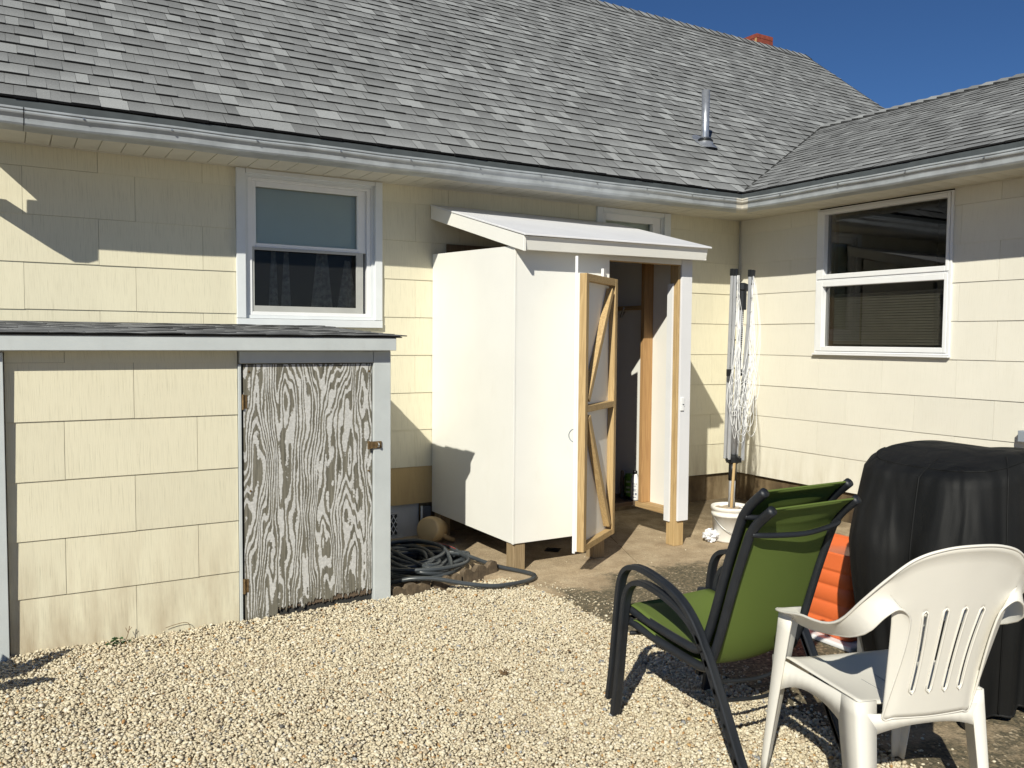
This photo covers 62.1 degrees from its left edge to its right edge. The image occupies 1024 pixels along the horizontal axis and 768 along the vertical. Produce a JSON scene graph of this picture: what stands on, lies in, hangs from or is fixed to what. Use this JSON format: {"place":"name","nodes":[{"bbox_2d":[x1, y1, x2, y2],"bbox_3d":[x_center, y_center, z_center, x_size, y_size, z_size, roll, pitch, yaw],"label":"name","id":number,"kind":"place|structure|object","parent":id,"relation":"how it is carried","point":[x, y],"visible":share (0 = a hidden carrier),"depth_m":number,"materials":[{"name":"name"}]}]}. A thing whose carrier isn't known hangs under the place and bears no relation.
{"place":"outdoors","nodes":[
{"label":"outdoors","id":0,"kind":"place"},
{"bbox_2d":[417,516,454,541],"bbox_3d":[-0.545,1.051,6.171,0.195,0.214,0.332,2,3,28],"label":"tan jug","id":1,"kind":"object","parent":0,"point":[433,528],"visible":0.99,"depth_m":6.04,"materials":[{"name":"plastic"}]},
{"bbox_2d":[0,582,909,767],"bbox_3d":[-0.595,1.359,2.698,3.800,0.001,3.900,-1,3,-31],"label":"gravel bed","id":2,"kind":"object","parent":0,"point":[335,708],"visible":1,"depth_m":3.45,"materials":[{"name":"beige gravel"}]},
{"bbox_2d":[0,320,406,662],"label":"storage lean to","id":3,"kind":"object","parent":2,"relation":"on","point":[157,478],"visible":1,"depth_m":4.25,"materials":[{"name":"grey paint"}]},
{"bbox_2d":[242,363,381,619],"bbox_3d":[-1.060,0.576,4.571,0.759,1.368,0.062,-1,3,-31],"label":"door","id":4,"kind":"structure","parent":3,"relation":"in","point":[308,443],"depth_m":4.56,"materials":[{"name":"grey wood"}]},
{"bbox_2d":[0,537,1023,767],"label":"gravel","id":5,"kind":"structure","parent":0,"point":[551,624],"depth_m":3.52,"materials":[{"name":"beige gravel"}]},
{"bbox_2d":[105,626,131,644],"bbox_3d":[-1.881,1.218,4.071,0.126,0.086,0.050,-2,4,-38],"label":"weed","id":6,"kind":"object","parent":5,"relation":"on","point":[115,642],"visible":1,"depth_m":4.07,"materials":[{"name":"green plant"}]},
{"bbox_2d":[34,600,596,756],"bbox_3d":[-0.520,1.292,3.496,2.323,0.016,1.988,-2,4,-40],"label":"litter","id":7,"kind":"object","parent":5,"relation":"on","point":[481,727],"visible":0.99,"depth_m":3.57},
{"bbox_2d":[497,668,509,674],"bbox_3d":[-0.037,1.273,3.764,0.044,0.021,0.043,2,3,29],"label":"dried tuft","id":8,"kind":"object","parent":5,"relation":"on","point":[504,672],"visible":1,"depth_m":3.75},
{"bbox_2d":[610,495,861,767],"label":"patio chair","id":9,"kind":"object","parent":5,"relation":"on","point":[782,555],"visible":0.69,"depth_m":2.96,"materials":[{"name":"green fabric"}]},
{"bbox_2d":[605,478,852,767],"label":"patio chair","id":10,"kind":"object","parent":9,"relation":"on","point":[701,607],"visible":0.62,"depth_m":3.02,"materials":[{"name":"green"}]},
{"bbox_2d":[760,544,1023,767],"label":"white plastic chair","id":11,"kind":"object","parent":5,"relation":"on","point":[906,680],"visible":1,"depth_m":2.48,"materials":[{"name":"white plastic"}]},
{"bbox_2d":[391,498,1023,767],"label":"concrete slab","id":12,"kind":"structure","parent":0,"point":[638,534],"depth_m":5.35,"materials":[{"name":"concrete"}]},
{"bbox_2d":[391,539,536,587],"bbox_3d":[-0.475,1.137,5.444,0.952,0.127,1.115,-1,3,-31],"label":"garden hose","id":13,"kind":"object","parent":12,"relation":"on","point":[435,564],"visible":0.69,"depth_m":5.34,"materials":[{"name":"grey rubber"}]},
{"bbox_2d":[460,560,496,581],"bbox_3d":[-0.209,1.189,5.330,0.045,0.118,0.313,3,4,40],"label":"edging block","id":14,"kind":"object","parent":12,"relation":"on","point":[477,572],"depth_m":5.31,"materials":[{"name":"stone"}]},
{"bbox_2d":[430,204,711,569],"bbox_3d":[0.531,-0.075,6.166,1.748,2.486,1.563,-1,3,-31],"label":"shower stall","id":15,"kind":"object","parent":12,"relation":"on","point":[561,357],"visible":0.98,"depth_m":5.71,"materials":[{"name":"white paint"},{"name":"bare wood"}]},
{"bbox_2d":[568,256,617,553],"bbox_3d":[0.520,0.123,5.513,0.128,1.842,0.598,2,3,25],"label":"door","id":16,"kind":"structure","parent":15,"relation":"in","point":[596,296],"depth_m":5.46,"materials":[{"name":"white wood"}]},
{"bbox_2d":[619,470,624,497],"bbox_3d":[0.872,0.789,6.720,0.042,0.216,0.040,-1,3,-31],"label":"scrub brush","id":17,"kind":"object","parent":15,"relation":"on","point":[621,494],"visible":1,"depth_m":6.71,"materials":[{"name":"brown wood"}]},
{"bbox_2d":[624,473,632,499],"bbox_3d":[0.919,0.801,6.658,0.067,0.200,0.096,0,3,-3],"label":"green bottle","id":18,"kind":"object","parent":15,"relation":"on","point":[627,486],"visible":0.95,"depth_m":6.63,"materials":[{"name":"plastic"}]},
{"bbox_2d":[631,470,638,500],"bbox_3d":[0.956,0.788,6.606,0.060,0.232,0.076,0,3,-8],"label":"shampoo bottle","id":19,"kind":"object","parent":15,"relation":"on","point":[634,487],"visible":0.99,"depth_m":6.58,"materials":[{"name":"white plastic"}]},
{"bbox_2d":[702,528,718,542],"bbox_3d":[1.475,1.118,6.302,0.128,0.100,0.118,-1,3,-31],"label":"plastic bag","id":20,"kind":"object","parent":12,"relation":"on","point":[710,535],"visible":1,"depth_m":6.28,"materials":[{"name":"white plastic"}]},
{"bbox_2d":[711,502,744,543],"bbox_3d":[1.631,1.032,6.348,0.292,0.273,0.296,-1,3,-31],"label":"bucket","id":21,"kind":"object","parent":12,"relation":"on","point":[724,517],"visible":0.51,"depth_m":6.26,"materials":[{"name":"white plastic"}]},
{"bbox_2d":[723,269,760,507],"bbox_3d":[1.689,0.048,6.321,0.343,1.805,0.162,-1,3,-31],"label":"rotary clothesline","id":22,"kind":"object","parent":21,"relation":"in","point":[732,432],"visible":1,"depth_m":6.30,"materials":[{"name":"metal"}]},
{"bbox_2d":[849,440,1023,728],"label":"covered grill","id":23,"kind":"object","parent":12,"relation":"on","point":[920,498],"visible":0.66,"depth_m":3.32,"materials":[{"name":"black fabric"}]},
{"bbox_2d":[599,0,1023,108],"label":"sky","id":24,"kind":"structure","parent":0,"point":[892,52],"materials":[{"name":"blue"}]},
{"bbox_2d":[809,629,856,652],"bbox_3d":[1.676,1.258,4.367,0.425,0.025,0.475,-1,3,-31],"label":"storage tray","id":25,"kind":"object","parent":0,"point":[850,647],"visible":0.21,"depth_m":4.15,"materials":[{"name":"white plastic"}]},
{"bbox_2d":[808,533,856,641],"bbox_3d":[1.677,1.031,4.355,0.372,0.427,0.419,-1,3,-31],"label":"orange bin","id":26,"kind":"object","parent":25,"relation":"on","point":[833,599],"visible":0.34,"depth_m":4.18,"materials":[{"name":"plastic"}]},
{"label":"ground","id":27,"kind":"structure","parent":0,"visible":0},
{"bbox_2d":[391,581,430,599],"bbox_3d":[-0.594,1.212,4.966,0.045,0.104,0.280,3,4,44],"label":"edging block","id":28,"kind":"object","parent":27,"relation":"on","point":[410,588],"depth_m":4.95,"materials":[{"name":"stone"}]},
{"bbox_2d":[431,573,461,591],"bbox_3d":[-0.396,1.205,5.127,0.197,0.103,0.045,-2,4,-38],"label":"edging block","id":29,"kind":"object","parent":27,"relation":"on","point":[442,586],"depth_m":5.10,"materials":[{"name":"stone"}]},
{"bbox_2d":[0,0,1023,538],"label":"house","id":30,"kind":"structure","parent":27,"relation":"on","point":[280,162],"depth_m":6.33,"materials":[{"name":"beige"}]},
{"bbox_2d":[235,167,382,327],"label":"window","id":31,"kind":"structure","parent":30,"relation":"in","point":[309,247],"depth_m":5.91,"materials":[{"name":"paint"}]},
{"bbox_2d":[596,206,670,243],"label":"window","id":32,"kind":"structure","parent":30,"relation":"in","point":[659,223],"depth_m":7.37,"materials":[{"name":"paint"}]},
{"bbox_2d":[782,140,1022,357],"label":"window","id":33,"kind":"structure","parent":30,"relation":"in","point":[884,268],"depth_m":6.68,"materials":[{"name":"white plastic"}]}
]}

